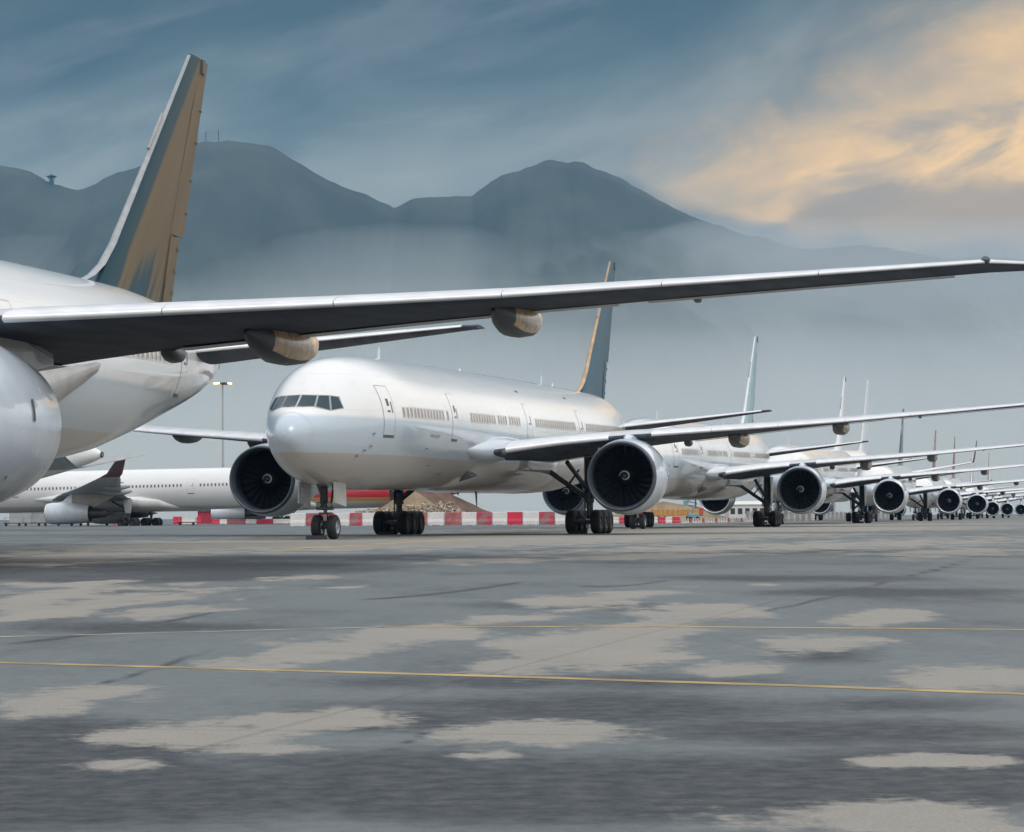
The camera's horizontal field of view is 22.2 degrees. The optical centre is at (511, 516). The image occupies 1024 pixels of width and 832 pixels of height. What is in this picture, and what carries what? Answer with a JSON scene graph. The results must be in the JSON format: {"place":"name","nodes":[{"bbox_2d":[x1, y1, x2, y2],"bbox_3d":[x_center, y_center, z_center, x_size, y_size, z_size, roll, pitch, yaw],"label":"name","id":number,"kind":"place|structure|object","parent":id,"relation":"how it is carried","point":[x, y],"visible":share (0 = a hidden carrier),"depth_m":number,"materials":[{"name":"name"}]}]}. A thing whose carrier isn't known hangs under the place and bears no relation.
{"place":"outdoors","nodes":[
{"label":"outdoors","id":0,"kind":"place"},
{"bbox_2d":[0,514,1023,831],"bbox_3d":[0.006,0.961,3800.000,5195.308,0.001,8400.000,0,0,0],"label":"ground","id":1,"kind":"structure","parent":0,"point":[110,746],"depth_m":15.48,"materials":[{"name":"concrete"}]},
{"bbox_2d":[3,518,22,525],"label":"baggage dolly","id":2,"kind":"object","parent":1,"relation":"on","point":[5,523],"visible":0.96,"depth_m":374.30,"materials":[{"name":"metal"}]},
{"bbox_2d":[9,513,31,524],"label":"cabin","id":3,"kind":"object","parent":1,"relation":"on","point":[17,517],"visible":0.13,"depth_m":470.00,"materials":[{"name":"white metal"}]},
{"bbox_2d":[32,512,50,524],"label":"cabin","id":4,"kind":"object","parent":1,"relation":"on","point":[37,518],"visible":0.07,"depth_m":472.00,"materials":[{"name":"white metal"}]},
{"bbox_2d":[41,448,143,478],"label":"airliner","id":5,"kind":"object","parent":1,"relation":"on","point":[91,457],"visible":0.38,"depth_m":231.86,"materials":[{"name":"white paint"}]},
{"bbox_2d":[0,460,331,525],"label":"airliner","id":6,"kind":"object","parent":1,"relation":"on","point":[117,494],"visible":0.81,"depth_m":360.64,"materials":[{"name":"white paint"}]},
{"bbox_2d":[173,516,181,524],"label":"road barrier","id":7,"kind":"object","parent":1,"relation":"on","point":[177,519],"visible":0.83,"depth_m":424.73,"materials":[{"name":"red plastic"}]},
{"bbox_2d":[177,517,196,524],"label":"baggage dolly","id":8,"kind":"object","parent":1,"relation":"on","point":[193,523],"visible":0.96,"depth_m":371.32,"materials":[{"name":"metal"}]},
{"bbox_2d":[0,627,374,636],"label":"painted line","id":9,"kind":"object","parent":1,"relation":"on","point":[181,632],"visible":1,"depth_m":22.03,"materials":[{"name":"paint"}]},
{"bbox_2d":[182,516,196,523],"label":"road barrier","id":10,"kind":"object","parent":1,"relation":"on","point":[188,518],"visible":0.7,"depth_m":424.90,"materials":[{"name":"white plastic"}]},
{"bbox_2d":[197,516,200,523],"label":"road barrier","id":11,"kind":"object","parent":1,"relation":"on","point":[198,519],"visible":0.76,"depth_m":424.73,"materials":[{"name":"red plastic"}]},
{"bbox_2d":[198,511,211,523],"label":"hut","id":12,"kind":"object","parent":1,"relation":"on","point":[205,517],"visible":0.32,"depth_m":480.00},
{"bbox_2d":[212,519,219,523],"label":"road barrier","id":13,"kind":"object","parent":1,"relation":"on","point":[215,521],"visible":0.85,"depth_m":424.73,"materials":[{"name":"red plastic"}]},
{"bbox_2d":[213,382,231,466],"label":"light mast","id":14,"kind":"object","parent":1,"relation":"on","point":[222,383],"visible":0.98,"depth_m":519.82,"materials":[{"name":"metal"}]},
{"bbox_2d":[220,519,226,523],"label":"road barrier","id":15,"kind":"object","parent":1,"relation":"on","point":[223,521],"visible":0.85,"depth_m":424.84,"materials":[{"name":"white plastic"}]},
{"bbox_2d":[227,519,245,523],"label":"road barrier","id":16,"kind":"object","parent":1,"relation":"on","point":[236,521],"visible":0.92,"depth_m":424.87,"materials":[{"name":"red plastic"}]},
{"bbox_2d":[246,519,256,523],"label":"road barrier","id":17,"kind":"object","parent":1,"relation":"on","point":[251,521],"visible":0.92,"depth_m":424.79,"materials":[{"name":"white plastic"}]},
{"bbox_2d":[257,519,272,523],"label":"road barrier","id":18,"kind":"object","parent":1,"relation":"on","point":[264,521],"visible":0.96,"depth_m":424.86,"materials":[{"name":"red plastic"}]},
{"bbox_2d":[273,519,289,523],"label":"road barrier","id":19,"kind":"object","parent":1,"relation":"on","point":[280,521],"visible":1,"depth_m":424.73,"materials":[{"name":"white plastic"}]},
{"bbox_2d":[290,513,305,525],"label":"road barrier","id":20,"kind":"object","parent":1,"relation":"on","point":[297,519],"visible":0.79,"depth_m":299.74,"materials":[{"name":"white plastic"}]},
{"bbox_2d":[156,490,456,523],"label":"airliner","id":21,"kind":"object","parent":1,"relation":"on","point":[366,498],"visible":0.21,"depth_m":434.18,"materials":[{"name":"red paint"}]},
{"bbox_2d":[306,513,318,525],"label":"road barrier","id":22,"kind":"object","parent":1,"relation":"on","point":[309,516],"visible":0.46,"depth_m":299.74,"materials":[{"name":"red plastic"}]},
{"bbox_2d":[305,535,326,539],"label":"wheel chock","id":23,"kind":"object","parent":1,"relation":"on","point":[316,537],"visible":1,"depth_m":115.22,"materials":[{"name":"black rubber"}]},
{"bbox_2d":[334,513,349,525],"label":"road barrier","id":24,"kind":"object","parent":1,"relation":"on","point":[344,518],"visible":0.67,"depth_m":299.95,"materials":[{"name":"white plastic"}]},
{"bbox_2d":[350,513,361,525],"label":"road barrier","id":25,"kind":"object","parent":1,"relation":"on","point":[355,518],"visible":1,"depth_m":299.75,"materials":[{"name":"red plastic"}]},
{"bbox_2d":[362,513,374,525],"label":"road barrier","id":26,"kind":"object","parent":1,"relation":"on","point":[367,518],"visible":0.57,"depth_m":299.90,"materials":[{"name":"white plastic"}]},
{"bbox_2d":[279,539,475,548],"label":"painted line","id":27,"kind":"object","parent":1,"relation":"on","point":[372,544],"visible":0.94,"depth_m":92.75,"materials":[{"name":"yellow paint"}]},
{"bbox_2d":[377,531,393,534],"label":"wheel chock","id":28,"kind":"object","parent":1,"relation":"on","point":[385,533],"visible":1,"depth_m":145.23,"materials":[{"name":"black rubber"}]},
{"bbox_2d":[341,499,464,525],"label":"rubble","id":29,"kind":"object","parent":1,"relation":"on","point":[449,506],"visible":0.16,"depth_m":314.74,"materials":[{"name":"stone"}]},
{"bbox_2d":[384,491,431,510],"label":"earth mound","id":30,"kind":"object","parent":1,"relation":"on","point":[416,499],"visible":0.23,"depth_m":414.02,"materials":[{"name":"beige soil"}]},
{"bbox_2d":[423,512,426,524],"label":"road barrier","id":31,"kind":"object","parent":1,"relation":"on","point":[425,515],"visible":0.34,"depth_m":299.83,"materials":[{"name":"plastic"}]},
{"bbox_2d":[379,491,479,511],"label":"earth mound","id":32,"kind":"object","parent":1,"relation":"on","point":[464,505],"visible":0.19,"depth_m":427.28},
{"bbox_2d":[427,512,444,524],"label":"road barrier","id":33,"kind":"object","parent":1,"relation":"on","point":[435,518],"visible":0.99,"depth_m":300.00,"materials":[{"name":"white plastic"}]},
{"bbox_2d":[445,512,460,524],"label":"road barrier","id":34,"kind":"object","parent":1,"relation":"on","point":[452,518],"visible":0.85,"depth_m":299.75,"materials":[{"name":"red plastic"}]},
{"bbox_2d":[462,512,476,524],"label":"road barrier","id":35,"kind":"object","parent":1,"relation":"on","point":[469,518],"visible":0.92,"depth_m":299.86,"materials":[{"name":"white plastic"}]},
{"bbox_2d":[477,512,491,524],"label":"road barrier","id":36,"kind":"object","parent":1,"relation":"on","point":[484,518],"visible":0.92,"depth_m":299.76,"materials":[{"name":"red plastic"}]},
{"bbox_2d":[472,508,507,522],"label":"earth mound","id":37,"kind":"object","parent":1,"relation":"on","point":[480,510],"visible":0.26,"depth_m":421.24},
{"bbox_2d":[492,512,506,524],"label":"road barrier","id":38,"kind":"object","parent":1,"relation":"on","point":[499,518],"visible":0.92,"depth_m":299.91,"materials":[{"name":"white plastic"}]},
{"bbox_2d":[0,662,1023,694],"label":"painted line","id":39,"kind":"object","parent":1,"relation":"on","point":[906,689],"visible":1,"depth_m":15.55,"materials":[{"name":"yellow paint"}]},
{"bbox_2d":[0,54,1023,502],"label":"airliner","id":40,"kind":"object","parent":1,"relation":"on","point":[122,344],"visible":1,"depth_m":63.54,"materials":[{"name":"white paint"}]},
{"bbox_2d":[508,512,522,524],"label":"road barrier","id":41,"kind":"object","parent":1,"relation":"on","point":[514,517],"visible":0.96,"depth_m":299.87,"materials":[{"name":"red plastic"}]},
{"bbox_2d":[505,511,545,517],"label":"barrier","id":42,"kind":"object","parent":1,"relation":"on","point":[522,512],"visible":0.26,"depth_m":1509.16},
{"bbox_2d":[523,512,538,524],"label":"road barrier","id":43,"kind":"object","parent":1,"relation":"on","point":[530,517],"visible":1,"depth_m":299.71,"materials":[{"name":"white plastic"}]},
{"bbox_2d":[539,512,554,524],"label":"road barrier","id":44,"kind":"object","parent":1,"relation":"on","point":[546,517],"visible":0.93,"depth_m":299.89,"materials":[{"name":"red plastic"}]},
{"bbox_2d":[555,513,564,524],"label":"road barrier","id":45,"kind":"object","parent":1,"relation":"on","point":[559,519],"visible":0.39,"depth_m":299.67,"materials":[{"name":"white plastic"}]},
{"bbox_2d":[133,260,1023,538],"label":"airliner","id":46,"kind":"object","parent":1,"relation":"on","point":[339,426],"visible":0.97,"depth_m":133.40,"materials":[{"name":"white paint"}]},
{"bbox_2d":[570,531,587,533],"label":"wheel chock","id":47,"kind":"object","parent":1,"relation":"on","point":[579,532],"visible":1,"depth_m":142.72,"materials":[{"name":"black rubber"}]},
{"bbox_2d":[613,517,618,523],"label":"road barrier","id":48,"kind":"object","parent":1,"relation":"on","point":[615,519],"visible":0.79,"depth_m":329.93,"materials":[{"name":"white plastic"}]},
{"bbox_2d":[619,517,623,523],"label":"road barrier","id":49,"kind":"object","parent":1,"relation":"on","point":[621,521],"visible":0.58,"depth_m":329.74,"materials":[{"name":"red plastic"}]},
{"bbox_2d":[658,517,664,522],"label":"road barrier","id":50,"kind":"object","parent":1,"relation":"on","point":[661,519],"visible":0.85,"depth_m":329.74,"materials":[{"name":"red plastic"}]},
{"bbox_2d":[665,517,671,522],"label":"road barrier","id":51,"kind":"object","parent":1,"relation":"on","point":[668,519],"visible":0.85,"depth_m":329.87,"materials":[{"name":"white plastic"}]},
{"bbox_2d":[613,501,732,520],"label":"earth mound","id":52,"kind":"object","parent":1,"relation":"on","point":[664,505],"visible":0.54,"depth_m":466.88,"materials":[{"name":"brown soil"}]},
{"bbox_2d":[672,517,679,522],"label":"road barrier","id":53,"kind":"object","parent":1,"relation":"on","point":[675,519],"visible":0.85,"depth_m":329.73,"materials":[{"name":"red plastic"}]},
{"bbox_2d":[651,508,702,520],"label":"trailer","id":54,"kind":"object","parent":1,"relation":"on","point":[665,512],"visible":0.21,"depth_m":448.80,"materials":[{"name":"metal"}]},
{"bbox_2d":[683,501,699,520],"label":"boom lift","id":55,"kind":"object","parent":1,"relation":"on","point":[690,515],"visible":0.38,"depth_m":439.50,"materials":[{"name":"blue paint"}]},
{"bbox_2d":[384,626,1023,629],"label":"painted line","id":56,"kind":"object","parent":1,"relation":"on","point":[693,626],"visible":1,"depth_m":22.61,"materials":[{"name":"paint"}]},
{"bbox_2d":[724,501,772,518],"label":"shed","id":57,"kind":"structure","parent":1,"relation":"on","point":[739,509],"depth_m":640.00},
{"bbox_2d":[746,511,765,520],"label":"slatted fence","id":58,"kind":"object","parent":1,"relation":"on","point":[749,515],"visible":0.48,"depth_m":394.97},
{"bbox_2d":[542,336,1023,528],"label":"airliner","id":59,"kind":"object","parent":1,"relation":"on","point":[718,469],"visible":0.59,"depth_m":211.30,"materials":[{"name":"white paint"}]},
{"bbox_2d":[767,510,814,520],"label":"slatted fence","id":60,"kind":"object","parent":1,"relation":"on","point":[789,516],"visible":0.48,"depth_m":400.05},
{"bbox_2d":[773,502,835,517],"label":"terminal","id":61,"kind":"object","parent":1,"relation":"on","point":[833,509],"visible":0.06,"depth_m":900.00,"materials":[{"name":"white"}]},
{"bbox_2d":[823,512,895,518],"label":"slatted fence","id":62,"kind":"object","parent":1,"relation":"on","point":[841,515],"visible":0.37,"depth_m":559.97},
{"bbox_2d":[699,377,1023,523],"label":"airliner","id":63,"kind":"object","parent":1,"relation":"on","point":[890,494],"visible":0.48,"depth_m":289.11,"materials":[{"name":"white paint"}]},
{"bbox_2d":[782,379,976,519],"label":"airliner","id":64,"kind":"object","parent":1,"relation":"on","point":[861,451],"visible":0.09,"depth_m":465.51,"materials":[{"name":"white paint"}]},
{"bbox_2d":[812,409,1023,521],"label":"airliner","id":65,"kind":"object","parent":1,"relation":"on","point":[949,499],"visible":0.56,"depth_m":363.04,"materials":[{"name":"white paint"}]},
{"bbox_2d":[849,430,1023,519],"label":"airliner","id":66,"kind":"object","parent":1,"relation":"on","point":[977,502],"visible":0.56,"depth_m":431.39,"materials":[{"name":"white paint"}]},
{"bbox_2d":[894,437,1023,518],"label":"airliner","id":67,"kind":"object","parent":1,"relation":"on","point":[994,508],"visible":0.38,"depth_m":503.11,"materials":[{"name":"white paint"}]},
{"bbox_2d":[917,451,1023,518],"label":"airliner","id":68,"kind":"object","parent":1,"relation":"on","point":[1007,508],"visible":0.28,"depth_m":572.18,"materials":[{"name":"white paint"}]},
{"bbox_2d":[941,452,1023,517],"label":"airliner","id":69,"kind":"object","parent":1,"relation":"on","point":[1019,509],"visible":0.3,"depth_m":642.27,"materials":[{"name":"white paint"}]},
{"bbox_2d":[0,140,1023,519],"bbox_3d":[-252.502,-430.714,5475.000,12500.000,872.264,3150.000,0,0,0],"label":"hills","id":70,"kind":"structure","parent":0,"point":[266,222],"depth_m":5335.33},
{"bbox_2d":[46,174,56,183],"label":"radar tower","id":71,"kind":"structure","parent":70,"relation":"on","point":[51,177],"depth_m":5996.53,"materials":[{"name":"blue metal"}]},
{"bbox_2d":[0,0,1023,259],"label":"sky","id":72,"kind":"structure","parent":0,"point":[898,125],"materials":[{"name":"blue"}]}
]}

